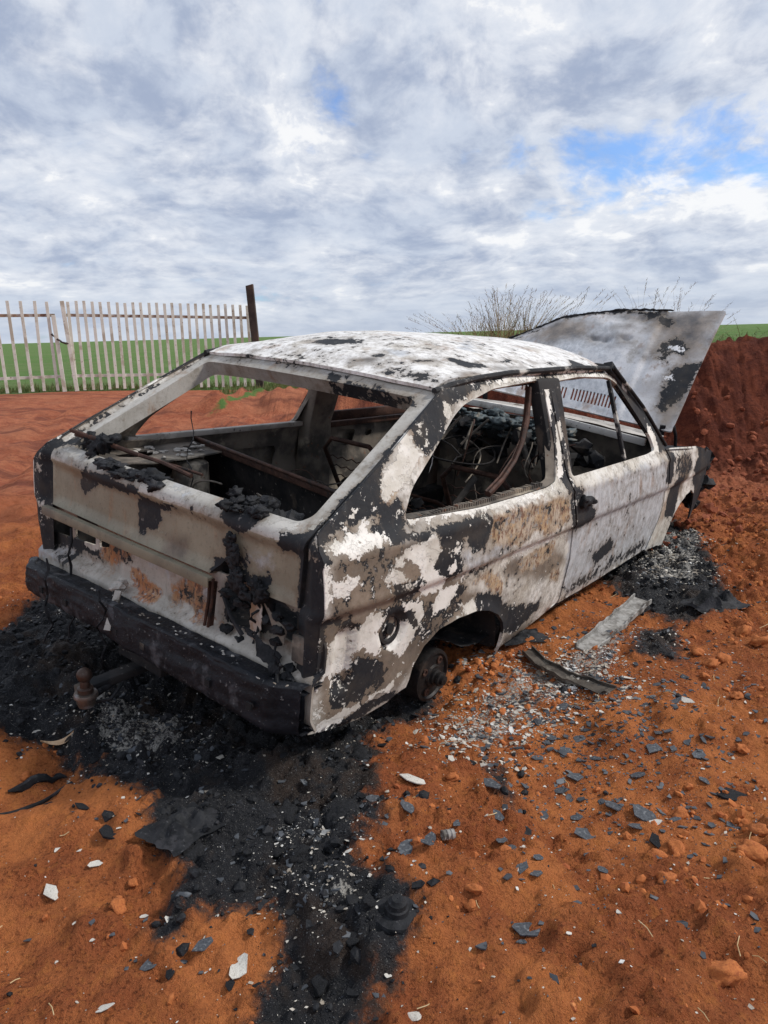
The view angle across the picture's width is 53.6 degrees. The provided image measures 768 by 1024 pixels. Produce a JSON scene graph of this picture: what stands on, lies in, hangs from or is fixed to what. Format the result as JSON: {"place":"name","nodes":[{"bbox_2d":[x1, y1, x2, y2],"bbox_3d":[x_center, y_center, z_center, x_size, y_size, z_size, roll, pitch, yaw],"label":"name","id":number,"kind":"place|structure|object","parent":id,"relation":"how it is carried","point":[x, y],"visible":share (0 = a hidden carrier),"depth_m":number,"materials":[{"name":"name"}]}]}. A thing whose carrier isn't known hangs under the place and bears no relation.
{"place":"outdoors","nodes":[
{"label":"outdoors","id":0,"kind":"place"},
{"bbox_2d":[0,379,307,394],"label":"verge grass","id":1,"kind":"structure","parent":0,"point":[266,386],"depth_m":17.81,"materials":[{"name":"plant"}]},
{"bbox_2d":[0,324,767,1023],"bbox_3d":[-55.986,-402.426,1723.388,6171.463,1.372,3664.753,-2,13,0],"label":"ground","id":2,"kind":"structure","parent":0,"point":[94,976],"depth_m":2.05,"materials":[{"name":"red soil"}]},
{"bbox_2d":[20,771,29,781],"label":"soil clod","id":3,"kind":"object","parent":2,"relation":"on","point":[24,776],"visible":0.98,"depth_m":2.31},
{"bbox_2d":[0,301,66,393],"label":"gate leaf","id":4,"kind":"object","parent":2,"relation":"on","point":[18,378],"visible":1,"depth_m":16.75,"materials":[{"name":"white paint"}]},
{"bbox_2d":[8,773,63,792],"bbox_3d":[-1.048,0.813,2.289,0.158,0.044,0.027,-11,16,-35],"label":"charred stick","id":5,"kind":"object","parent":2,"relation":"on","point":[29,782],"visible":1,"depth_m":2.28,"materials":[{"name":"wood"}]},
{"bbox_2d":[0,781,72,813],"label":"burnt hose","id":6,"kind":"object","parent":2,"relation":"on","point":[46,799],"visible":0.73,"depth_m":2.20,"materials":[{"name":"rubber"}]},
{"bbox_2d":[43,884,57,899],"bbox_3d":[-0.802,0.916,1.830,0.032,0.008,0.066,-6,19,-45],"label":"ash flake","id":7,"kind":"object","parent":2,"relation":"on","point":[50,891],"visible":1,"depth_m":1.83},
{"bbox_2d":[40,731,73,744],"bbox_3d":[-1.048,0.738,2.454,0.105,0.018,0.048,-11,16,-34],"label":"dry leaf","id":8,"kind":"object","parent":2,"relation":"on","point":[60,742],"visible":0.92,"depth_m":2.45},
{"bbox_2d":[75,803,88,809],"bbox_3d":[-0.837,0.814,2.103,0.046,0.010,0.025,11,18,42],"label":"charred scrap","id":9,"kind":"object","parent":2,"relation":"on","point":[81,806],"visible":1,"depth_m":2.10,"materials":[{"name":"rubber"}]},
{"bbox_2d":[87,860,102,866],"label":"ash flake","id":10,"kind":"object","parent":2,"relation":"on","point":[95,863],"visible":1,"depth_m":1.91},
{"bbox_2d":[95,1002,114,1012],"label":"ash flake","id":11,"kind":"object","parent":2,"relation":"on","point":[101,1008],"visible":1,"depth_m":1.49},
{"bbox_2d":[99,824,115,839],"bbox_3d":[-0.721,0.843,1.996,0.075,0.007,0.044,11,11,35],"label":"charred scrap","id":12,"kind":"object","parent":2,"relation":"on","point":[106,831],"visible":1,"depth_m":1.99,"materials":[{"name":"rubber"}]},
{"bbox_2d":[108,897,126,914],"bbox_3d":[-0.623,0.921,1.778,0.037,0.025,0.052,-2,29,-42],"label":"soil clod","id":13,"kind":"object","parent":2,"relation":"on","point":[117,906],"visible":1,"depth_m":1.77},
{"bbox_2d":[128,877,137,886],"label":"soil clod","id":14,"kind":"object","parent":2,"relation":"on","point":[132,882],"visible":1,"depth_m":1.85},
{"bbox_2d":[139,959,156,970],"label":"paint flake","id":15,"kind":"object","parent":2,"relation":"on","point":[147,965],"visible":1,"depth_m":1.60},
{"bbox_2d":[135,801,224,856],"bbox_3d":[-0.518,0.806,1.974,0.170,0.037,0.201,9,17,37],"label":"burnt sheet","id":16,"kind":"object","parent":2,"relation":"on","point":[183,827],"visible":0.99,"depth_m":1.95,"materials":[{"name":"metal"}]},
{"bbox_2d":[182,841,205,863],"bbox_3d":[-0.486,0.865,1.913,0.094,0.056,0.113,0,17,-13],"label":"charred lump","id":17,"kind":"object","parent":2,"relation":"on","point":[195,853],"visible":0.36,"depth_m":1.90,"materials":[{"name":"rubber"}]},
{"bbox_2d":[192,937,212,951],"bbox_3d":[-0.386,0.924,1.624,0.033,0.008,0.042,3,14,18],"label":"paint flake","id":18,"kind":"object","parent":2,"relation":"on","point":[201,945],"visible":1,"depth_m":1.62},
{"bbox_2d":[225,979,234,991],"bbox_3d":[-0.314,0.967,1.555,0.020,0.006,0.026,-11,16,-36],"label":"charred scrap","id":19,"kind":"object","parent":2,"relation":"on","point":[229,984],"visible":1,"depth_m":1.55,"materials":[{"name":"rubber"}]},
{"bbox_2d":[229,953,247,979],"bbox_3d":[-0.303,0.952,1.592,0.039,0.010,0.065,-3,18,14],"label":"ash flake","id":20,"kind":"object","parent":2,"relation":"on","point":[238,969],"visible":1,"depth_m":1.59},
{"bbox_2d":[246,284,263,388],"bbox_3d":[-3.035,-3.977,17.985,0.289,2.718,0.140,-2,13,0],"label":"gate post","id":21,"kind":"object","parent":2,"relation":"on","point":[252,313],"visible":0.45,"depth_m":17.78,"materials":[{"name":"metal"}]},
{"bbox_2d":[60,301,253,390],"bbox_3d":[-5.115,-3.846,17.569,4.190,2.045,0.108,-6,14,-17],"label":"gate leaf","id":22,"kind":"object","parent":21,"relation":"attached to","point":[93,315],"visible":0.81,"depth_m":17.40,"materials":[{"name":"white paint"}]},
{"bbox_2d":[272,847,282,859],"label":"charred lump","id":23,"kind":"object","parent":2,"relation":"on","point":[277,852],"visible":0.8,"depth_m":1.92,"materials":[{"name":"rubber"}]},
{"bbox_2d":[278,798,298,824],"bbox_3d":[-0.259,0.820,2.070,0.072,0.045,0.090,4,14,21],"label":"charred lump","id":24,"kind":"object","parent":2,"relation":"on","point":[288,809],"visible":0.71,"depth_m":2.05,"materials":[{"name":"rubber"}]},
{"bbox_2d":[288,843,309,862],"bbox_3d":[-0.208,0.847,1.882,0.048,0.032,0.057,1,13,10],"label":"charred lump","id":25,"kind":"object","parent":2,"relation":"on","point":[302,849],"visible":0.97,"depth_m":1.87,"materials":[{"name":"rubber"}]},
{"bbox_2d":[311,974,328,997],"bbox_3d":[-0.129,0.973,1.567,0.038,0.028,0.055,14,34,31],"label":"charred lump","id":26,"kind":"object","parent":2,"relation":"on","point":[319,982],"visible":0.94,"depth_m":1.56,"materials":[{"name":"rubber"}]},
{"bbox_2d":[320,829,329,834],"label":"ash flake","id":27,"kind":"object","parent":2,"relation":"on","point":[324,831],"visible":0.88,"depth_m":1.94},
{"bbox_2d":[318,837,344,853],"bbox_3d":[-0.131,0.837,1.900,0.068,0.035,0.054,2,14,14],"label":"charred lump","id":28,"kind":"object","parent":2,"relation":"on","point":[326,846],"visible":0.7,"depth_m":1.89,"materials":[{"name":"rubber"}]},
{"bbox_2d":[324,799,360,829],"bbox_3d":[-0.105,0.806,2.006,0.128,0.063,0.106,-14,31,-7],"label":"charred lump","id":29,"kind":"object","parent":2,"relation":"on","point":[336,811],"visible":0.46,"depth_m":2.00,"materials":[{"name":"rubber"}]},
{"bbox_2d":[346,931,359,947],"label":"charred lump","id":30,"kind":"object","parent":2,"relation":"on","point":[352,940],"visible":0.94,"depth_m":1.59,"materials":[{"name":"rubber"}]},
{"bbox_2d":[347,744,368,760],"bbox_3d":[-0.083,0.758,2.348,0.112,0.056,0.080,9,17,39],"label":"charred lump","id":31,"kind":"object","parent":2,"relation":"on","point":[359,752],"visible":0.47,"depth_m":2.33,"materials":[{"name":"rubber"}]},
{"bbox_2d":[360,893,376,908],"bbox_3d":[-0.034,0.843,1.644,0.033,0.021,0.032,-8,29,-32],"label":"charred lump","id":32,"kind":"object","parent":2,"relation":"on","point":[367,901],"visible":1,"depth_m":1.64,"materials":[{"name":"rubber"}]},
{"bbox_2d":[366,795,379,801],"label":"paint flake","id":33,"kind":"object","parent":2,"relation":"on","point":[370,798],"visible":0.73,"depth_m":2.10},
{"bbox_2d":[25,308,725,735],"bbox_3d":[0.341,-0.335,3.749,1.619,1.518,4.063,16,19,36],"label":"burnt car","id":34,"kind":"object","parent":2,"relation":"on","point":[317,562],"visible":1,"depth_m":2.75,"materials":[{"name":"white paint"}]},
{"bbox_2d":[0,490,767,1023],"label":"soil crumbs","id":35,"kind":"object","parent":2,"relation":"on","point":[698,904],"visible":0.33,"depth_m":2.33,"materials":[{"name":"soil"}]},
{"bbox_2d":[0,569,767,1021],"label":"straw bits","id":36,"kind":"object","parent":2,"relation":"on","point":[476,901],"visible":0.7,"depth_m":1.62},
{"bbox_2d":[0,529,767,1021],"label":"charred crumbs","id":37,"kind":"object","parent":2,"relation":"on","point":[356,953],"visible":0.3,"depth_m":2.23,"materials":[{"name":"rubber"}]},
{"bbox_2d":[0,528,767,1023],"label":"grey fragments","id":38,"kind":"object","parent":2,"relation":"on","point":[504,806],"visible":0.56,"depth_m":2.42,"materials":[{"name":"paint"}]},
{"bbox_2d":[373,894,416,935],"bbox_3d":[0.025,0.861,1.644,0.105,0.067,0.106,-2,13,0],"label":"strut mount","id":39,"kind":"object","parent":2,"relation":"on","point":[399,913],"visible":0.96,"depth_m":1.62,"materials":[{"name":"metal"}]},
{"bbox_2d":[398,839,412,854],"bbox_3d":[0.062,0.813,1.829,0.052,0.010,0.070,-7,14,-23],"label":"paint flake","id":40,"kind":"object","parent":2,"relation":"on","point":[406,846],"visible":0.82,"depth_m":1.84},
{"bbox_2d":[400,799,413,813],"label":"paint flake","id":41,"kind":"object","parent":2,"relation":"on","point":[408,807],"visible":1,"depth_m":1.97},
{"bbox_2d":[399,774,425,784],"bbox_3d":[0.080,0.758,2.155,0.082,0.008,0.048,15,5,19],"label":"ash flake","id":42,"kind":"object","parent":2,"relation":"on","point":[412,778],"visible":1,"depth_m":2.15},
{"bbox_2d":[408,1011,420,1021],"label":"ash flake","id":43,"kind":"object","parent":2,"relation":"on","point":[414,1016],"visible":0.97,"depth_m":1.48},
{"bbox_2d":[420,839,433,845],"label":"paint flake","id":44,"kind":"object","parent":2,"relation":"on","point":[429,842],"visible":1,"depth_m":1.81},
{"bbox_2d":[425,831,435,842],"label":"paint flake","id":45,"kind":"object","parent":2,"relation":"on","point":[431,835],"visible":0.59,"depth_m":1.87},
{"bbox_2d":[440,828,455,840],"bbox_3d":[0.163,0.818,1.927,0.036,0.028,0.028,-4,13,-11],"label":"burnt spring","id":46,"kind":"object","parent":2,"relation":"on","point":[447,834],"visible":1,"depth_m":1.92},
{"bbox_2d":[406,311,495,336],"bbox_3d":[0.687,-1.790,7.811,0.958,0.608,1.094,-2,13,0],"label":"grass clump","id":47,"kind":"object","parent":2,"relation":"on","point":[476,322],"visible":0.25,"depth_m":7.72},
{"bbox_2d":[446,772,458,781],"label":"soil clod","id":48,"kind":"object","parent":2,"relation":"on","point":[452,776],"visible":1,"depth_m":2.20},
{"bbox_2d":[453,819,459,825],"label":"paint flake","id":49,"kind":"object","parent":2,"relation":"on","point":[456,823],"visible":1,"depth_m":1.96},
{"bbox_2d":[463,899,477,912],"bbox_3d":[0.193,0.873,1.684,0.029,0.023,0.034,-24,19,-19],"label":"soil clod","id":50,"kind":"object","parent":2,"relation":"on","point":[470,905],"visible":1,"depth_m":1.68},
{"bbox_2d":[464,883,482,895],"bbox_3d":[0.203,0.849,1.711,0.045,0.029,0.029,8,16,35],"label":"soil clod","id":51,"kind":"object","parent":2,"relation":"on","point":[476,889],"visible":1,"depth_m":1.70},
{"bbox_2d":[484,778,500,788],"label":"paint flake","id":52,"kind":"object","parent":2,"relation":"on","point":[490,782],"visible":1,"depth_m":2.15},
{"bbox_2d":[493,809,503,820],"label":"paint flake","id":53,"kind":"object","parent":2,"relation":"on","point":[499,816],"visible":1,"depth_m":2.00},
{"bbox_2d":[492,775,506,781],"bbox_3d":[0.343,0.789,2.235,0.049,0.011,0.074,4,-1,-20],"label":"charred scrap","id":54,"kind":"object","parent":2,"relation":"on","point":[499,778],"visible":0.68,"depth_m":2.24,"materials":[{"name":"rubber"}]},
{"bbox_2d":[464,284,536,337],"bbox_3d":[1.161,-1.931,7.655,0.846,0.712,0.956,-2,13,0],"label":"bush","id":55,"kind":"object","parent":2,"relation":"on","point":[507,330],"visible":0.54,"depth_m":7.65,"materials":[{"name":"plant"}]},
{"bbox_2d":[496,837,507,842],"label":"paint flake","id":56,"kind":"object","parent":2,"relation":"on","point":[502,840],"visible":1,"depth_m":1.95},
{"bbox_2d":[499,844,511,851],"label":"soil clod","id":57,"kind":"object","parent":2,"relation":"on","point":[503,847],"visible":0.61,"depth_m":1.90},
{"bbox_2d":[516,939,526,943],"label":"paint flake","id":58,"kind":"object","parent":2,"relation":"on","point":[524,941],"visible":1,"depth_m":1.61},
{"bbox_2d":[516,861,528,873],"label":"paint flake","id":59,"kind":"object","parent":2,"relation":"on","point":[523,866],"visible":1,"depth_m":1.80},
{"bbox_2d":[504,628,548,645],"bbox_3d":[0.572,0.503,3.129,0.210,0.022,0.157,-4,13,-11],"label":"burnt sheet","id":60,"kind":"object","parent":2,"relation":"on","point":[520,637],"visible":0.59,"depth_m":3.10,"materials":[{"name":"metal"}]},
{"bbox_2d":[512,922,540,936],"bbox_3d":[0.307,0.900,1.638,0.061,0.008,0.041,-1,13,4],"label":"paint flake","id":61,"kind":"object","parent":2,"relation":"on","point":[521,929],"visible":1,"depth_m":1.63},
{"bbox_2d":[529,870,542,876],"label":"paint flake","id":62,"kind":"object","parent":2,"relation":"on","point":[537,873],"visible":1,"depth_m":1.79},
{"bbox_2d":[531,755,542,759],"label":"paint flake","id":63,"kind":"object","parent":2,"relation":"on","point":[534,757],"visible":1,"depth_m":2.38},
{"bbox_2d":[533,854,543,859],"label":"paint flake","id":64,"kind":"object","parent":2,"relation":"on","point":[537,856],"visible":1,"depth_m":1.84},
{"bbox_2d":[537,809,548,818],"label":"paint flake","id":65,"kind":"object","parent":2,"relation":"on","point":[545,815],"visible":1,"depth_m":2.12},
{"bbox_2d":[500,287,590,334],"bbox_3d":[1.687,-1.996,7.848,1.020,0.642,0.759,-2,13,0],"label":"grass clump","id":66,"kind":"object","parent":2,"relation":"on","point":[526,324],"visible":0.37,"depth_m":7.83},
{"bbox_2d":[543,733,556,740],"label":"paint flake","id":67,"kind":"object","parent":2,"relation":"on","point":[551,737],"visible":1,"depth_m":2.50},
{"bbox_2d":[554,787,569,792],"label":"paint flake","id":68,"kind":"object","parent":2,"relation":"on","point":[565,789],"visible":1,"depth_m":2.26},
{"bbox_2d":[558,703,568,709],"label":"paint flake","id":69,"kind":"object","parent":2,"relation":"on","point":[564,705],"visible":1,"depth_m":2.66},
{"bbox_2d":[560,747,571,752],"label":"paint flake","id":70,"kind":"object","parent":2,"relation":"on","point":[568,750],"visible":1,"depth_m":2.42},
{"bbox_2d":[522,645,616,693],"bbox_3d":[0.672,0.593,2.847,0.121,0.037,0.415,-15,21,-35],"label":"charred strip","id":71,"kind":"object","parent":2,"relation":"on","point":[534,656],"visible":1,"depth_m":2.83,"materials":[{"name":"metal"}]},
{"bbox_2d":[409,528,737,773],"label":"fragments","id":72,"kind":"object","parent":2,"relation":"on","point":[493,723],"visible":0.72,"depth_m":2.70,"materials":[{"name":"glass"}]},
{"bbox_2d":[566,773,583,781],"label":"paint flake","id":73,"kind":"object","parent":2,"relation":"on","point":[577,777],"visible":1,"depth_m":2.31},
{"bbox_2d":[571,814,582,819],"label":"paint flake","id":74,"kind":"object","parent":2,"relation":"on","point":[577,817],"visible":1,"depth_m":2.12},
{"bbox_2d":[573,735,585,742],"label":"paint flake","id":75,"kind":"object","parent":2,"relation":"on","point":[577,738],"visible":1,"depth_m":2.48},
{"bbox_2d":[574,827,595,839],"bbox_3d":[0.547,0.871,2.053,0.068,0.004,0.046,9,25,6],"label":"paint flake","id":76,"kind":"object","parent":2,"relation":"on","point":[584,833],"visible":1,"depth_m":2.05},
{"bbox_2d":[598,866,607,873],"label":"paint flake","id":77,"kind":"object","parent":2,"relation":"on","point":[602,869],"visible":1,"depth_m":1.84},
{"bbox_2d":[565,286,659,312],"bbox_3d":[2.197,-1.971,7.865,1.048,0.690,0.915,-2,13,0],"label":"grass clump","id":78,"kind":"object","parent":2,"relation":"on","point":[605,302],"visible":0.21,"depth_m":7.55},
{"bbox_2d":[604,800,621,810],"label":"paint flake","id":79,"kind":"object","parent":2,"relation":"on","point":[614,805],"visible":1,"depth_m":2.17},
{"bbox_2d":[575,593,651,650],"bbox_3d":[0.999,0.472,3.269,0.090,0.033,0.660,15,22,35],"label":"metal strip","id":80,"kind":"object","parent":2,"relation":"on","point":[625,614],"visible":0.97,"depth_m":3.26,"materials":[{"name":"metal"}]},
{"bbox_2d":[622,831,631,839],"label":"soil clod","id":81,"kind":"object","parent":2,"relation":"on","point":[626,835],"visible":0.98,"depth_m":2.03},
{"bbox_2d":[627,823,640,828],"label":"paint flake","id":82,"kind":"object","parent":2,"relation":"on","point":[634,825],"visible":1,"depth_m":2.05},
{"bbox_2d":[630,772,645,777],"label":"paint flake","id":83,"kind":"object","parent":2,"relation":"on","point":[637,774],"visible":1,"depth_m":2.29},
{"bbox_2d":[633,804,656,820],"bbox_3d":[0.722,0.840,2.112,0.060,0.007,0.078,-5,23,-30],"label":"paint flake","id":84,"kind":"object","parent":2,"relation":"on","point":[641,813],"visible":0.92,"depth_m":2.11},
{"bbox_2d":[646,743,660,753],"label":"paint flake","id":85,"kind":"object","parent":2,"relation":"on","point":[653,748],"visible":1,"depth_m":2.40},
{"bbox_2d":[611,279,696,311],"bbox_3d":[2.650,-1.986,7.616,0.833,0.728,0.785,-2,13,0],"label":"grass clump","id":86,"kind":"object","parent":2,"relation":"on","point":[655,296],"visible":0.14,"depth_m":7.56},
{"bbox_2d":[649,832,660,848],"bbox_3d":[0.705,0.858,1.982,0.026,0.008,0.062,1,14,12],"label":"charred scrap","id":87,"kind":"object","parent":2,"relation":"on","point":[654,840],"visible":1,"depth_m":1.98,"materials":[{"name":"rubber"}]},
{"bbox_2d":[649,819,661,824],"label":"ash flake","id":88,"kind":"object","parent":2,"relation":"on","point":[658,821],"visible":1,"depth_m":2.07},
{"bbox_2d":[647,848,667,856],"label":"soil clod","id":89,"kind":"object","parent":2,"relation":"on","point":[659,853],"visible":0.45,"depth_m":1.93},
{"bbox_2d":[656,871,676,884],"bbox_3d":[0.672,0.870,1.806,0.046,0.031,0.066,2,-7,37],"label":"soil clod","id":90,"kind":"object","parent":2,"relation":"on","point":[671,877],"visible":0.93,"depth_m":1.79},
{"bbox_2d":[670,745,676,750],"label":"paint flake","id":91,"kind":"object","parent":2,"relation":"on","point":[673,748],"visible":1,"depth_m":2.39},
{"bbox_2d":[668,817,680,821],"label":"paint flake","id":92,"kind":"object","parent":2,"relation":"on","point":[673,819],"visible":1,"depth_m":2.08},
{"bbox_2d":[671,697,680,702],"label":"paint flake","id":93,"kind":"object","parent":2,"relation":"on","point":[676,700],"visible":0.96,"depth_m":2.58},
{"bbox_2d":[667,838,685,854],"bbox_3d":[0.753,0.872,1.955,0.048,0.035,0.063,11,40,4],"label":"soil clod","id":94,"kind":"object","parent":2,"relation":"on","point":[674,845],"visible":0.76,"depth_m":1.95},
{"bbox_2d":[671,806,689,818],"bbox_3d":[0.825,0.843,2.114,0.051,0.028,0.043,-21,45,-21],"label":"soil clod","id":95,"kind":"object","parent":2,"relation":"on","point":[681,812],"visible":0.87,"depth_m":2.11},
{"bbox_2d":[681,696,694,702],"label":"ash flake","id":96,"kind":"object","parent":2,"relation":"on","point":[686,700],"visible":0.94,"depth_m":2.60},
{"bbox_2d":[648,287,732,314],"bbox_3d":[3.089,-1.955,7.755,0.868,0.735,0.736,4,14,23],"label":"grass clump","id":97,"kind":"object","parent":2,"relation":"on","point":[691,302],"visible":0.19,"depth_m":7.60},
{"bbox_2d":[691,647,704,655],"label":"soil clod","id":98,"kind":"object","parent":2,"relation":"on","point":[696,651],"visible":1,"depth_m":3.02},
{"bbox_2d":[692,750,705,758],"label":"paint flake","id":99,"kind":"object","parent":2,"relation":"on","point":[697,755],"visible":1,"depth_m":2.35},
{"bbox_2d":[699,776,709,784],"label":"paint flake","id":100,"kind":"object","parent":2,"relation":"on","point":[704,780],"visible":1,"depth_m":2.23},
{"bbox_2d":[699,672,710,680],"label":"soil clod","id":101,"kind":"object","parent":2,"relation":"on","point":[704,676],"visible":1,"depth_m":2.77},
{"bbox_2d":[651,391,767,550],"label":"bank clods","id":102,"kind":"object","parent":2,"relation":"on","point":[710,508],"visible":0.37,"depth_m":5.93,"materials":[{"name":"soil"}]},
{"bbox_2d":[701,658,720,668],"bbox_3d":[1.256,0.588,2.920,0.074,0.050,0.062,-15,-10,-38],"label":"soil clod","id":103,"kind":"object","parent":2,"relation":"on","point":[708,663],"visible":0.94,"depth_m":2.91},
{"bbox_2d":[680,587,750,613],"bbox_3d":[1.515,0.393,3.470,0.287,0.090,0.205,-6,14,-17],"label":"burnt cloth","id":104,"kind":"object","parent":2,"relation":"on","point":[706,600],"visible":1,"depth_m":3.44,"materials":[{"name":"fabric"}]},
{"bbox_2d":[716,652,731,664],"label":"soil clod","id":105,"kind":"object","parent":2,"relation":"on","point":[722,657],"visible":0.98,"depth_m":2.96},
{"bbox_2d":[707,958,747,986],"bbox_3d":[0.681,0.934,1.534,0.097,0.054,0.074,-1,-9,-25],"label":"soil clod","id":106,"kind":"object","parent":2,"relation":"on","point":[728,972],"visible":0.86,"depth_m":1.51,"materials":[{"name":"soil"}]},
{"bbox_2d":[726,821,734,827],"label":"paint flake","id":107,"kind":"object","parent":2,"relation":"on","point":[730,824],"visible":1,"depth_m":2.07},
{"bbox_2d":[716,787,746,801],"bbox_3d":[1.000,0.815,2.186,0.095,0.015,0.064,3,13,15],"label":"charred scrap","id":108,"kind":"object","parent":2,"relation":"on","point":[733,795],"visible":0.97,"depth_m":2.18,"materials":[{"name":"rubber"}]},
{"bbox_2d":[730,691,743,699],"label":"soil clod","id":109,"kind":"object","parent":2,"relation":"on","point":[735,695],"visible":1,"depth_m":2.65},
{"bbox_2d":[716,319,765,340],"bbox_3d":[3.764,-1.808,7.888,0.696,0.433,0.538,6,15,30],"label":"grass clump","id":110,"kind":"object","parent":2,"relation":"on","point":[741,334],"visible":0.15,"depth_m":7.79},
{"bbox_2d":[735,743,749,753],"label":"soil clod","id":111,"kind":"object","parent":2,"relation":"on","point":[742,748],"visible":1,"depth_m":2.38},
{"bbox_2d":[735,625,751,636],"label":"soil clod","id":112,"kind":"object","parent":2,"relation":"on","point":[743,630],"visible":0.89,"depth_m":3.19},
{"bbox_2d":[736,839,767,866],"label":"soil clod","id":113,"kind":"object","parent":2,"relation":"on","point":[757,852],"visible":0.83,"depth_m":1.89,"materials":[{"name":"soil"}]},
{"bbox_2d":[748,635,767,646],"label":"soil clod","id":114,"kind":"object","parent":2,"relation":"on","point":[756,640],"visible":1,"depth_m":3.06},
{"bbox_2d":[749,823,767,837],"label":"soil clod","id":115,"kind":"object","parent":2,"relation":"on","point":[761,829],"visible":0.99,"depth_m":1.96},
{"bbox_2d":[0,0,767,343],"label":"sky","id":116,"kind":"structure","parent":0,"point":[361,165],"materials":[{"name":"white"}]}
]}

